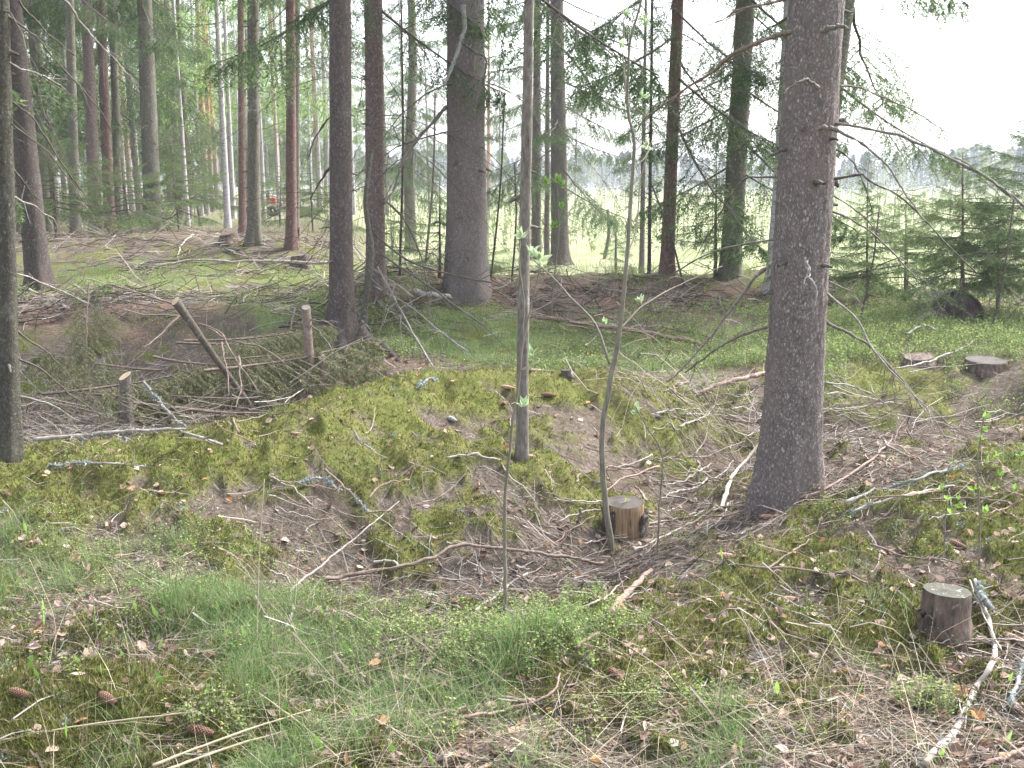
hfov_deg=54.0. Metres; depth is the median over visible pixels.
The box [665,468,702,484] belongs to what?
fallen twig
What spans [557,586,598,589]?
fallen twig
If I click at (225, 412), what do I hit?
cut bough
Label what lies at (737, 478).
fallen twig
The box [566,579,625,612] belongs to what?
fallen twig
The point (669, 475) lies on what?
fallen twig
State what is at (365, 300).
alder sapling
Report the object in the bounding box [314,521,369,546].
fallen twig
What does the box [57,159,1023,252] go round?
young birch growth
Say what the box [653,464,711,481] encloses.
fallen twig
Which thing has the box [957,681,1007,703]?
fallen twig
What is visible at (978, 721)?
fallen twig
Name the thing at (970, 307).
boulder
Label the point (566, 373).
tree stump
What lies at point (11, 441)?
tree
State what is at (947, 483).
fallen twig
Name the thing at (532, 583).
fallen twig
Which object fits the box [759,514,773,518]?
spruce cone
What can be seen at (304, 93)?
birch
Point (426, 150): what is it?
spruce
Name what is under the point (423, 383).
fallen branch
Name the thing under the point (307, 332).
cut pole
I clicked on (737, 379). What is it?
fallen branch
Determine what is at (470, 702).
grass
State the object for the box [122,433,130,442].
fallen branch
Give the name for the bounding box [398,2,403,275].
bare sapling
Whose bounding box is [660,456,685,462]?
fallen twig
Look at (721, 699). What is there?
dry grass stalk
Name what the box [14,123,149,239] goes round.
young spruce
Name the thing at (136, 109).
birch
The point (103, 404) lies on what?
cut bough
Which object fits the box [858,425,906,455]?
fallen twig
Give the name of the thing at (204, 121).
spruce
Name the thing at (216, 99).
spruce
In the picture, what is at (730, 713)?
fallen branch
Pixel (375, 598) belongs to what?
fallen twig
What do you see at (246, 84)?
birch
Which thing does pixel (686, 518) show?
fallen twig
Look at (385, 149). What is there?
spruce
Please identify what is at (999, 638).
fallen twig
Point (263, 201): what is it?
young spruce
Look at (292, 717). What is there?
dry grass stalk
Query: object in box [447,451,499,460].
fallen branch
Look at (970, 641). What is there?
fallen twig
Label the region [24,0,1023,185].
sky
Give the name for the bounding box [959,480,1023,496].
fallen twig
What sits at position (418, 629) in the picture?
bilberry shrubs
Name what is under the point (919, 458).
fallen twig
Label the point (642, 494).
fallen branch
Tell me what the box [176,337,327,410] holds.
cut bough
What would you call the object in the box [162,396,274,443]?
fallen twig
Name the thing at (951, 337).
bilberry shrubs
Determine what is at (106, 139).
spruce
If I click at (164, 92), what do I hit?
spruce
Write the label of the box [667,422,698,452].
fallen twig
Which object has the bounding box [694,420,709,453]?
fallen twig
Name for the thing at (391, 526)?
fallen twig
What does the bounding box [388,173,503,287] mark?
young spruce
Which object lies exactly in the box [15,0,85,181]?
spruce
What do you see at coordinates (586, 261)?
field grass
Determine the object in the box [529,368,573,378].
fallen branch
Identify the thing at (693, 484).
fallen twig
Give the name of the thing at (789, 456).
spruce
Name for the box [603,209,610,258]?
bare sapling
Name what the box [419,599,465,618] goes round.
fallen twig
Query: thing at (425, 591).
fallen twig
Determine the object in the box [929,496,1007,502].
fallen twig
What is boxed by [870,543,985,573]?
fallen branch
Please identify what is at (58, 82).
spruce
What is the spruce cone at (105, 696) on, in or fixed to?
on the ground at (52, 340)
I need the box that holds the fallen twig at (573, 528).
[555,515,594,542]
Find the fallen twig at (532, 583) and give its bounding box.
[514,576,551,593]
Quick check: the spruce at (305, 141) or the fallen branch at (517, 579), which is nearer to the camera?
the fallen branch at (517, 579)
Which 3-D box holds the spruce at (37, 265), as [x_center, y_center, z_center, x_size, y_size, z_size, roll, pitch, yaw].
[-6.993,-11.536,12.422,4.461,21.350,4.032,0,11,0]
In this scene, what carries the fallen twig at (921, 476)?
on the ground at (52, 340)
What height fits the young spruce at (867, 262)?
2.364 m
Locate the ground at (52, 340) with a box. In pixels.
[0,186,1023,767]
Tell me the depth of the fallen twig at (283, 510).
4.97 m
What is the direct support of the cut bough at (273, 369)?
on the cut bough at (373, 346)
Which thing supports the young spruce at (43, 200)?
on the ground at (52, 340)
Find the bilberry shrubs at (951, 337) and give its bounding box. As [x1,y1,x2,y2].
[17,250,1023,425]
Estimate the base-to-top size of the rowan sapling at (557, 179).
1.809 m
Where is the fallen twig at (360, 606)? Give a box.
[333,601,388,617]
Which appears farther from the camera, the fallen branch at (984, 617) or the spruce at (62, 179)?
the spruce at (62, 179)
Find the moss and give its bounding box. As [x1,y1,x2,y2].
[0,322,1023,767]
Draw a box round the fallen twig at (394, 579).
[381,568,409,586]
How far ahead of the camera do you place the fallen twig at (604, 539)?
5.46 m
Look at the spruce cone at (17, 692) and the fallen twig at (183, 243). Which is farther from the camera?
the fallen twig at (183, 243)
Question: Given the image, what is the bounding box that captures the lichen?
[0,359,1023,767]
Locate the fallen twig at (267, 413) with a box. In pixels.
[237,402,301,422]
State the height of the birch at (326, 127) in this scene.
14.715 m
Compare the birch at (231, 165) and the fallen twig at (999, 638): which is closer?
the fallen twig at (999, 638)
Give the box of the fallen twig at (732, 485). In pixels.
[716,475,749,493]
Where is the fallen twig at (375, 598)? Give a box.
[344,590,399,613]
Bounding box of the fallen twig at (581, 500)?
[553,497,601,504]
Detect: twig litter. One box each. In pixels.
[0,336,1023,767]
[15,223,1023,354]
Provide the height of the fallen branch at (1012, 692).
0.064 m
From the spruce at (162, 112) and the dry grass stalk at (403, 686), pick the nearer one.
the dry grass stalk at (403, 686)
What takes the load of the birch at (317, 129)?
on the ground at (52, 340)
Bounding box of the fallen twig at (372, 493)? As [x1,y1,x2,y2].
[369,479,409,497]
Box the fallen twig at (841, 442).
[834,440,862,446]
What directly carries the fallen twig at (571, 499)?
on the ground at (52, 340)
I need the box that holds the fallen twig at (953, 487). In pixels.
[922,483,979,497]
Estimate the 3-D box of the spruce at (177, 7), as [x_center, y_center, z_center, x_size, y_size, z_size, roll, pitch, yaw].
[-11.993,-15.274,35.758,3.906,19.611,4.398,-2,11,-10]
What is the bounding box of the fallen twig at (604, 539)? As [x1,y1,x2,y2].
[583,536,627,543]
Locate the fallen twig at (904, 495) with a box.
[869,489,948,498]
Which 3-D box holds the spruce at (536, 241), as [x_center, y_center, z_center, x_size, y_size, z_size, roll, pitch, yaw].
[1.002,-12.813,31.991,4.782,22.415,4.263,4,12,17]
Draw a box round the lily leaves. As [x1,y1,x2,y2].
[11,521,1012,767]
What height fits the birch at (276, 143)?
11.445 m
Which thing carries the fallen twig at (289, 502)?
on the ground at (52, 340)
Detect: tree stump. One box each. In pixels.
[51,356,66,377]
[214,230,239,246]
[287,254,313,269]
[561,369,570,380]
[600,495,649,541]
[901,352,936,369]
[915,582,975,653]
[963,355,1008,377]
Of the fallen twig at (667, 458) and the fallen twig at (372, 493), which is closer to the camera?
the fallen twig at (372, 493)
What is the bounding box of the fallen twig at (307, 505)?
[281,492,335,515]
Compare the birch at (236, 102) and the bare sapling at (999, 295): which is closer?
the bare sapling at (999, 295)
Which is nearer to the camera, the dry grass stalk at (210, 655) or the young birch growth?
the dry grass stalk at (210, 655)
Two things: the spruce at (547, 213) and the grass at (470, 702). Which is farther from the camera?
the spruce at (547, 213)
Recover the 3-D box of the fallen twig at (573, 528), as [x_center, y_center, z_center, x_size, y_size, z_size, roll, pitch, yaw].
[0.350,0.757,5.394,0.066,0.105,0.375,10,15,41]
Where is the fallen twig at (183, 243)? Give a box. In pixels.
[177,234,193,259]
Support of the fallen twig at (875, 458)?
on the ground at (52, 340)
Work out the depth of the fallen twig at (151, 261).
16.67 m
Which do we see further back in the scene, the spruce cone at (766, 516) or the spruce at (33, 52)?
the spruce at (33, 52)
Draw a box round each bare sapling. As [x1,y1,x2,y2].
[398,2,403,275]
[425,93,435,258]
[490,94,504,276]
[511,162,516,281]
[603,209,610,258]
[648,176,684,286]
[860,208,879,319]
[992,200,1013,323]
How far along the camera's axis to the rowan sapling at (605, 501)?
5.21 m
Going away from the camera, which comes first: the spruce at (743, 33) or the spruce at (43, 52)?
the spruce at (743, 33)
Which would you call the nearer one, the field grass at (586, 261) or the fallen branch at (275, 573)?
the fallen branch at (275, 573)
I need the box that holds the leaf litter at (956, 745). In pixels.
[0,341,1023,767]
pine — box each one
[116,0,135,210]
[175,1,235,211]
[195,1,210,213]
[204,0,219,209]
[259,0,282,206]
[276,0,324,205]
[351,0,392,73]
[484,0,510,219]
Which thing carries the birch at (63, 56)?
on the ground at (52, 340)
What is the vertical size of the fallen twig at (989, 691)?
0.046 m
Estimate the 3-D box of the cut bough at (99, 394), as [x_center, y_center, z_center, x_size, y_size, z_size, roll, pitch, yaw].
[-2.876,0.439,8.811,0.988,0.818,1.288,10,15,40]
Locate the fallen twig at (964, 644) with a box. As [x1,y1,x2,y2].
[947,643,983,648]
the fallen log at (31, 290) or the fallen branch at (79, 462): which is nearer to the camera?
the fallen branch at (79, 462)
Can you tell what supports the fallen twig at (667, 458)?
on the ground at (52, 340)
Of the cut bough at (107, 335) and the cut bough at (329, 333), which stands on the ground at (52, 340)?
the cut bough at (329, 333)
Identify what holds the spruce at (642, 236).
on the ground at (52, 340)
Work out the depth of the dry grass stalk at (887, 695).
2.79 m
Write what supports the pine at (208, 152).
on the ground at (52, 340)
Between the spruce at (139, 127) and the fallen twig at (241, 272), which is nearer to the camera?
the fallen twig at (241, 272)
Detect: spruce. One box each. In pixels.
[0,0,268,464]
[10,0,147,290]
[12,89,52,230]
[14,0,84,231]
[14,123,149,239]
[14,168,52,230]
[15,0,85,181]
[15,0,122,231]
[22,0,182,233]
[23,0,130,226]
[25,9,57,150]
[26,0,150,236]
[29,6,99,191]
[46,18,101,209]
[52,0,187,228]
[53,0,194,221]
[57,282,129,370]
[59,147,194,235]
[60,0,202,218]
[61,0,185,231]
[80,0,211,231]
[119,0,233,215]
[121,0,227,217]
[122,54,175,173]
[126,1,197,183]
[129,5,199,202]
[136,116,226,230]
[137,0,203,205]
[137,0,305,246]
[138,132,238,220]
[145,0,587,368]
[146,0,520,361]
[188,0,302,234]
[193,6,235,171]
[198,0,422,250]
[200,0,385,233]
[200,4,237,173]
[213,0,271,203]
[215,1,302,189]
[217,1,285,186]
[231,0,693,338]
[232,12,281,175]
[246,160,323,224]
[261,1,313,202]
[261,145,365,236]
[262,9,314,198]
[300,0,329,193]
[300,0,360,199]
[300,0,361,191]
[351,35,364,181]
[352,0,446,252]
[353,1,420,214]
[353,8,388,199]
[385,0,432,193]
[385,197,422,266]
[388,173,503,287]
[414,0,446,212]
[485,0,607,260]
[485,0,681,265]
[485,34,518,197]
[487,216,510,274]
[511,0,588,259]
[511,31,550,204]
[548,0,716,273]
[563,0,851,279]
[566,75,589,201]
[599,215,635,269]
[605,0,681,273]
[608,0,1023,515]
[625,0,865,278]
[657,136,762,283]
[729,0,977,187]
[758,206,873,287]
[828,155,930,306]
[828,193,968,309]
[872,143,1023,320]
[909,115,1023,328]
[941,185,1023,318]
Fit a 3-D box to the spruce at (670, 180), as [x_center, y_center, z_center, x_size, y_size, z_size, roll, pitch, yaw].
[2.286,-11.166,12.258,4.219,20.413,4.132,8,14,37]
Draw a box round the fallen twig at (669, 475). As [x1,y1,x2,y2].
[634,463,697,482]
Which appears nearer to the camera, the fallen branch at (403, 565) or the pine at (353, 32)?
the fallen branch at (403, 565)
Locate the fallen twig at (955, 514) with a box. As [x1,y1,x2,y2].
[928,513,959,519]
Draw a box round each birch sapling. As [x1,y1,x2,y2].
[938,484,966,557]
[956,411,1023,569]
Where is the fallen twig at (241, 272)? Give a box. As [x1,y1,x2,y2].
[225,264,267,275]
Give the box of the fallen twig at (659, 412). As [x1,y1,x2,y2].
[655,408,699,413]
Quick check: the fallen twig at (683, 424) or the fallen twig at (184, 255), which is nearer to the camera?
the fallen twig at (683, 424)
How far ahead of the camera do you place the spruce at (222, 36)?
65.58 m
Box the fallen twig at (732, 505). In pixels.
[701,499,772,509]
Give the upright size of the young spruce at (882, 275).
1.773 m
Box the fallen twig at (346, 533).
[326,514,354,546]
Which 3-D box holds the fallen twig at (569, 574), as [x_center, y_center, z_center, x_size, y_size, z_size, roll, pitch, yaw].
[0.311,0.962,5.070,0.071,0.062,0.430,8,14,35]
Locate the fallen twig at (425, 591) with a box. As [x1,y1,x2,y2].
[403,588,446,595]
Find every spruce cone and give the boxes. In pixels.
[8,687,30,697]
[98,691,117,703]
[186,724,214,735]
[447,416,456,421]
[501,385,514,388]
[541,392,555,396]
[608,667,623,680]
[716,552,735,559]
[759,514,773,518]
[949,539,966,548]
[1002,632,1023,645]
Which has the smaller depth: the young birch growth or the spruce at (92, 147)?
the spruce at (92, 147)
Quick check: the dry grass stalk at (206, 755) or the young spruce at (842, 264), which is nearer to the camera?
the dry grass stalk at (206, 755)
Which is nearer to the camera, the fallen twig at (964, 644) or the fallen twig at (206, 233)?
the fallen twig at (964, 644)
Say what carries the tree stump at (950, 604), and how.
on the ground at (52, 340)
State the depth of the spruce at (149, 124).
25.66 m
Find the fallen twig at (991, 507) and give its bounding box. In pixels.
[989,506,1023,519]
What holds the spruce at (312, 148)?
on the ground at (52, 340)
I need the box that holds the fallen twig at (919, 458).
[896,444,965,473]
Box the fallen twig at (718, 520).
[699,501,732,534]
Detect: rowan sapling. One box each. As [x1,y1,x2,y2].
[502,225,551,618]
[529,0,721,551]
[540,173,565,313]
[630,401,694,551]
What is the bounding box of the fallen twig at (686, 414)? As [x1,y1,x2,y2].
[685,408,727,415]
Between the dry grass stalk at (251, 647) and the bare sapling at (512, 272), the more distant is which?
the bare sapling at (512, 272)
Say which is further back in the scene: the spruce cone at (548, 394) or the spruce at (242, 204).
the spruce at (242, 204)
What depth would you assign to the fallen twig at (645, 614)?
3.67 m
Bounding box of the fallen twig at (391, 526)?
[369,510,412,542]
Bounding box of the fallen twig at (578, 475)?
[570,466,606,482]
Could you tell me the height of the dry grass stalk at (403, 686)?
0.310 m
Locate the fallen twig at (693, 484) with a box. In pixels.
[676,479,715,485]
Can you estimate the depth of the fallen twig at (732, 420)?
7.55 m
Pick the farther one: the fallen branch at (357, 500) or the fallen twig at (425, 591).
the fallen branch at (357, 500)
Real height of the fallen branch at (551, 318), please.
0.696 m
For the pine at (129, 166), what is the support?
on the ground at (52, 340)
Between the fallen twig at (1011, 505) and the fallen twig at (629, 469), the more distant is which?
the fallen twig at (629, 469)
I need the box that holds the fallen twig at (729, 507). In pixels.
[711,496,745,511]
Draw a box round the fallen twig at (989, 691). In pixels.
[974,684,1001,696]
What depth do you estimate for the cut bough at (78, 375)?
8.73 m
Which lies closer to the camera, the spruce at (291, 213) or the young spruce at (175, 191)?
the spruce at (291, 213)
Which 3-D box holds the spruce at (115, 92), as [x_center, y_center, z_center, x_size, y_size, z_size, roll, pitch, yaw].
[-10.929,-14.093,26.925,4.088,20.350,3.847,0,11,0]
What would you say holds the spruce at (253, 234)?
on the ground at (52, 340)
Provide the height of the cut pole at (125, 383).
0.861 m
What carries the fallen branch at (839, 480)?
on the ground at (52, 340)
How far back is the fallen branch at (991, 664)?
3.22 m
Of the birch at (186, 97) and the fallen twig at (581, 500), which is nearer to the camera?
the fallen twig at (581, 500)
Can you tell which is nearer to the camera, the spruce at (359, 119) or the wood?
the spruce at (359, 119)
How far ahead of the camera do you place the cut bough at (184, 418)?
8.13 m
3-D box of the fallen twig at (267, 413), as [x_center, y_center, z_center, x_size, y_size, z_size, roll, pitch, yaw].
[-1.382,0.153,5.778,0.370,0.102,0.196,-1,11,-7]
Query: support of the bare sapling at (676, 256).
on the ground at (52, 340)
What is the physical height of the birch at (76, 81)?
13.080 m
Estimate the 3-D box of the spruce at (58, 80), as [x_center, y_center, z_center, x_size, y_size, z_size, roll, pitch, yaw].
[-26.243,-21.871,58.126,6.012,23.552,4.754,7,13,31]
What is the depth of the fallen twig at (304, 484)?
5.10 m
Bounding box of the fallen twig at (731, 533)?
[716,529,745,535]
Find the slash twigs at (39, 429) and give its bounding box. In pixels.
[18,301,1023,486]
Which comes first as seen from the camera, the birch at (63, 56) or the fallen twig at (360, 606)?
the fallen twig at (360, 606)
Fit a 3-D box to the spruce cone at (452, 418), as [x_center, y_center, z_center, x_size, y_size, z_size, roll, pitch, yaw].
[-0.375,0.220,6.303,0.033,0.033,0.101,-9,19,-38]
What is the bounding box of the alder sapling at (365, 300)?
[361,152,406,327]
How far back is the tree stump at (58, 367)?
10.10 m
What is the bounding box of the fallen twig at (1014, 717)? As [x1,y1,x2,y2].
[997,711,1023,722]
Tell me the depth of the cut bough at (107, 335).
8.27 m
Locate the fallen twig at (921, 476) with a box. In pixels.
[891,468,956,490]
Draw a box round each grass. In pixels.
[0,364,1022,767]
[0,372,1023,767]
[17,253,1023,439]
[58,208,1023,288]
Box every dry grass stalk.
[1,711,196,740]
[29,558,55,654]
[147,606,194,687]
[152,709,309,766]
[168,723,318,767]
[178,619,251,690]
[236,618,270,678]
[256,479,264,648]
[258,693,338,756]
[401,639,407,728]
[717,671,724,728]
[735,610,828,764]
[873,642,920,762]
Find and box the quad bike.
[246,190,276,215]
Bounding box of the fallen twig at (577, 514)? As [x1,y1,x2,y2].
[558,509,600,521]
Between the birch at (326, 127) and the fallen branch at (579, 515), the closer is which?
the fallen branch at (579, 515)
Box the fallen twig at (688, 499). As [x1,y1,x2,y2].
[663,492,716,504]
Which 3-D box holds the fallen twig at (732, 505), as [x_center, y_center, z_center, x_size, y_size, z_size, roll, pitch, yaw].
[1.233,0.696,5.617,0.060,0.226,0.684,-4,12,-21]
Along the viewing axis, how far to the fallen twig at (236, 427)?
6.83 m
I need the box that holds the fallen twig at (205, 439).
[27,396,222,445]
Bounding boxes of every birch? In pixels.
[25,2,136,226]
[26,0,125,180]
[40,15,98,206]
[41,18,138,136]
[47,24,133,178]
[63,5,128,208]
[109,35,170,163]
[116,0,283,227]
[131,1,208,174]
[134,0,237,225]
[135,0,195,206]
[137,0,236,215]
[154,0,218,210]
[159,1,236,184]
[161,0,306,218]
[182,3,246,189]
[193,0,283,146]
[205,1,282,160]
[223,0,323,220]
[227,0,322,215]
[233,8,285,204]
[265,0,328,203]
[265,13,328,205]
[268,0,363,208]
[300,0,361,202]
[312,2,399,215]
[762,0,788,295]
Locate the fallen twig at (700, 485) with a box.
[689,460,733,489]
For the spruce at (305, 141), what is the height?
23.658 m
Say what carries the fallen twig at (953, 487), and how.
on the ground at (52, 340)
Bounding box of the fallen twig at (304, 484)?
[279,480,335,489]
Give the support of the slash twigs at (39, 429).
on the ground at (52, 340)
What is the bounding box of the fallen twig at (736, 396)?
[720,393,752,397]
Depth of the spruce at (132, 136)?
34.97 m
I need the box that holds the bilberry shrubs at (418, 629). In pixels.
[0,429,1023,748]
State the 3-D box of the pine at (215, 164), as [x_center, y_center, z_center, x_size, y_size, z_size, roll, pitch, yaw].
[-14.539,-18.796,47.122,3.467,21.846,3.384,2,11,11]
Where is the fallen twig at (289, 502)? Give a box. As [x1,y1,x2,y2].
[268,494,319,509]
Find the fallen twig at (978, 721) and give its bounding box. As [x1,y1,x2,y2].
[945,715,1007,726]
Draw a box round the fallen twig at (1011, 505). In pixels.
[989,499,1021,512]
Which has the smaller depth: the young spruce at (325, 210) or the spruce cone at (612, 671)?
the spruce cone at (612, 671)
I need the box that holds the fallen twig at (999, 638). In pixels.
[963,636,1023,642]
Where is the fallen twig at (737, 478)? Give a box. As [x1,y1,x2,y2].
[725,477,750,481]
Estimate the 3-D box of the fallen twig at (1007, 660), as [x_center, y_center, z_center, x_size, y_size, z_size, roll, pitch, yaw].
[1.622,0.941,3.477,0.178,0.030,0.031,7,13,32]
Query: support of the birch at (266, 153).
on the ground at (52, 340)
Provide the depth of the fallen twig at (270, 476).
5.15 m
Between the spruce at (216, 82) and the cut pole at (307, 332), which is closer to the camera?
the cut pole at (307, 332)
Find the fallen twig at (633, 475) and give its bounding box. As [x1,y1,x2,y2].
[593,465,659,490]
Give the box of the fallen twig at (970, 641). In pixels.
[930,630,999,643]
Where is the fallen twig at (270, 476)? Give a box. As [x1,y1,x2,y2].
[268,474,315,506]
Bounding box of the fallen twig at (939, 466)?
[920,460,961,468]
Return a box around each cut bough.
[20,350,162,436]
[41,365,225,433]
[83,391,253,427]
[85,291,132,359]
[100,391,220,435]
[115,388,258,433]
[132,401,273,431]
[152,355,292,419]
[157,388,211,431]
[175,406,263,420]
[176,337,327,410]
[184,329,302,395]
[204,337,389,411]
[218,325,338,406]
[222,347,326,399]
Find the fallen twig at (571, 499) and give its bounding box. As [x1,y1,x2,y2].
[546,493,601,508]
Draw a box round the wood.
[219,138,1023,196]
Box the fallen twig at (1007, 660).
[952,652,1008,661]
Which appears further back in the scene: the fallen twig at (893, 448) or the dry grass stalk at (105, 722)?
the fallen twig at (893, 448)
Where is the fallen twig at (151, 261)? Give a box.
[133,259,178,267]
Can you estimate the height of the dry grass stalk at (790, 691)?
0.474 m
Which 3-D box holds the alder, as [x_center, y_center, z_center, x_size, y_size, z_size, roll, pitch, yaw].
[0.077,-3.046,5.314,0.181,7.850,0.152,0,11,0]
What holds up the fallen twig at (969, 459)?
on the ground at (52, 340)
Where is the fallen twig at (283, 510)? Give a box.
[277,507,328,519]
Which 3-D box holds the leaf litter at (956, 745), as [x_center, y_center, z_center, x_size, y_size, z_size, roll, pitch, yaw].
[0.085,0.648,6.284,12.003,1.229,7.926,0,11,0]
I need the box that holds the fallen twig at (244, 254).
[224,248,269,262]
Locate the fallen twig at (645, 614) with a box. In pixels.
[623,602,664,626]
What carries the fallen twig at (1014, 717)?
on the ground at (52, 340)
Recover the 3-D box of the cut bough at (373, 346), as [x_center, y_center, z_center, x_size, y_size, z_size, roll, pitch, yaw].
[-1.722,0.158,8.516,1.488,1.041,1.038,0,11,0]
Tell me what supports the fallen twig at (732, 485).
on the ground at (52, 340)
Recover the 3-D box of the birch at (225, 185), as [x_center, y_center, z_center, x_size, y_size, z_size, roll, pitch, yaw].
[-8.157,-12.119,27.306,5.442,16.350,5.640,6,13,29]
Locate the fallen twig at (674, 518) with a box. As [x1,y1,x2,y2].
[649,511,699,522]
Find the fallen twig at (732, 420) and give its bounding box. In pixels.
[722,417,760,424]
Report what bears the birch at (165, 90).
on the ground at (52, 340)
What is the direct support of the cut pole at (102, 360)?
on the ground at (52, 340)
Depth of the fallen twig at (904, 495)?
4.72 m
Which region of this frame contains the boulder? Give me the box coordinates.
[914,291,984,318]
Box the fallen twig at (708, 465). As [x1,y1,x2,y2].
[675,463,712,474]
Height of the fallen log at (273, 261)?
0.672 m
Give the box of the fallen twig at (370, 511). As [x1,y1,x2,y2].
[365,508,395,513]
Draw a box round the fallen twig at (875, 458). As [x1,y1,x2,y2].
[853,449,895,469]
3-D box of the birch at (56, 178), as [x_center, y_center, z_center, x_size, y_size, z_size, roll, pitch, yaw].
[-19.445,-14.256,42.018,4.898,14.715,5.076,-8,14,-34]
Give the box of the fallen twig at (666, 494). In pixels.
[661,488,689,498]
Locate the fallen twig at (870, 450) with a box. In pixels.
[831,421,890,453]
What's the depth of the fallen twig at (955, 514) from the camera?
4.59 m
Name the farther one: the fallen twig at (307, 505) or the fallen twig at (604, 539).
the fallen twig at (604, 539)
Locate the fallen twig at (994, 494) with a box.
[962,493,997,510]
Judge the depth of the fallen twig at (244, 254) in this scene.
16.95 m
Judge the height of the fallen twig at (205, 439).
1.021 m
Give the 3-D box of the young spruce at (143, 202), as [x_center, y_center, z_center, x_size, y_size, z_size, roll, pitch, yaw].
[-9.423,-4.450,24.651,2.882,2.660,2.749,7,13,32]
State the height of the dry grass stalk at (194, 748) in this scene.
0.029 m
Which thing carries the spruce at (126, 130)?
on the ground at (52, 340)
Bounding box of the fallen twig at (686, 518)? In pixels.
[649,515,722,523]
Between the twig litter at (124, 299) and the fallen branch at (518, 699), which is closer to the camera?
the fallen branch at (518, 699)
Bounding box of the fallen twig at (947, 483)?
[945,456,956,506]
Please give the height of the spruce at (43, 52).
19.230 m
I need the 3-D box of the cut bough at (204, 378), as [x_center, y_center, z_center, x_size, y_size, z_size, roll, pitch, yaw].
[-3.028,0.351,8.497,1.087,0.969,1.313,7,13,31]
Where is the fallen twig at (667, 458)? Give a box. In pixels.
[649,452,692,460]
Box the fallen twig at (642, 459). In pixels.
[606,454,652,467]
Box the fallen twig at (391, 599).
[361,598,415,604]
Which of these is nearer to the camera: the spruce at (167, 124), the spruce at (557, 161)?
the spruce at (557, 161)
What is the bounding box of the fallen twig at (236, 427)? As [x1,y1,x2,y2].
[66,379,239,433]
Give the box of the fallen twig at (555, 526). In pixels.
[537,524,568,528]
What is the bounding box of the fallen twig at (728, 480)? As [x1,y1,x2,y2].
[706,477,749,484]
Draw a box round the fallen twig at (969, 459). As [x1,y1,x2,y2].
[931,459,997,463]
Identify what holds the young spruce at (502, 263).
on the ground at (52, 340)
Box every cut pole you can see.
[89,284,322,417]
[97,352,110,436]
[119,371,135,438]
[302,305,344,397]
[318,353,326,395]
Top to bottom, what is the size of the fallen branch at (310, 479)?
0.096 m
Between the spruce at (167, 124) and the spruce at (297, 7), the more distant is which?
the spruce at (167, 124)
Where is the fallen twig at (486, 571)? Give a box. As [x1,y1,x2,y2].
[466,560,514,586]
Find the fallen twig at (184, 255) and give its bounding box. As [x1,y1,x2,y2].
[183,248,206,256]
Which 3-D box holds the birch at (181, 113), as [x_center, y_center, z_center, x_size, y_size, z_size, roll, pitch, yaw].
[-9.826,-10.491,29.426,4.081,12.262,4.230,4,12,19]
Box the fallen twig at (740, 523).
[724,511,750,533]
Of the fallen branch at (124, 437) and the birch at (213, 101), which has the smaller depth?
the fallen branch at (124, 437)
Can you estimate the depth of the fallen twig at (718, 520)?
5.49 m
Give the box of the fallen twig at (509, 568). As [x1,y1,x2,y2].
[508,567,528,583]
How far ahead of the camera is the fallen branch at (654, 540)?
5.55 m
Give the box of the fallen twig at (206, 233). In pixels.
[146,192,277,245]
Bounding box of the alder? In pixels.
[510,0,540,462]
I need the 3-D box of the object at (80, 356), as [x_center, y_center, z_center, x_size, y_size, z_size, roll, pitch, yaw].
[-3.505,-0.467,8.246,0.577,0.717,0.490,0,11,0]
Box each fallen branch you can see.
[32,420,223,440]
[47,449,155,468]
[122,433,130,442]
[142,381,190,427]
[238,501,399,631]
[269,570,291,585]
[294,471,342,491]
[322,515,632,585]
[324,469,368,511]
[373,559,398,564]
[401,663,535,702]
[416,376,438,389]
[426,672,560,728]
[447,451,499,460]
[475,573,527,610]
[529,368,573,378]
[532,285,700,345]
[575,508,582,527]
[575,632,599,648]
[583,568,657,615]
[633,499,715,551]
[634,486,652,502]
[650,530,867,583]
[693,352,764,398]
[696,694,775,732]
[718,444,757,511]
[721,411,957,518]
[752,396,763,435]
[766,539,812,569]
[829,446,966,503]
[849,477,966,515]
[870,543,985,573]
[894,336,984,369]
[906,323,936,334]
[916,311,935,320]
[917,578,1023,767]
[969,579,1001,651]
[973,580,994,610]
[980,747,1023,765]
[1005,653,1023,710]
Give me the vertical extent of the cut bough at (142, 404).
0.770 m
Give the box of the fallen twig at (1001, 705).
[992,694,1007,712]
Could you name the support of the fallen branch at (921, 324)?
on the ground at (52, 340)
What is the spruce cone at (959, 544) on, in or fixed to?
on the ground at (52, 340)
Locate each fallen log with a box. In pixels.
[25,250,99,308]
[152,230,328,267]
[413,288,452,298]
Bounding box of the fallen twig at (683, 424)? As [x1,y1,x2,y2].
[678,414,708,427]
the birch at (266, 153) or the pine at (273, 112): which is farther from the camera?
the birch at (266, 153)
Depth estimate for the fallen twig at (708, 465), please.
6.44 m
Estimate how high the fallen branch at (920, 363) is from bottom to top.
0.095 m
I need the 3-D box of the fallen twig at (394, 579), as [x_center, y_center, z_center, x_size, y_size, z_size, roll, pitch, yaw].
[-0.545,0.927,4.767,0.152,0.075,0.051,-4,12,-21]
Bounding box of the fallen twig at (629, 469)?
[608,465,657,472]
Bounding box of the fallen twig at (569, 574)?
[555,567,597,587]
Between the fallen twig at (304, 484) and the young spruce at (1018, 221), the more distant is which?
the young spruce at (1018, 221)

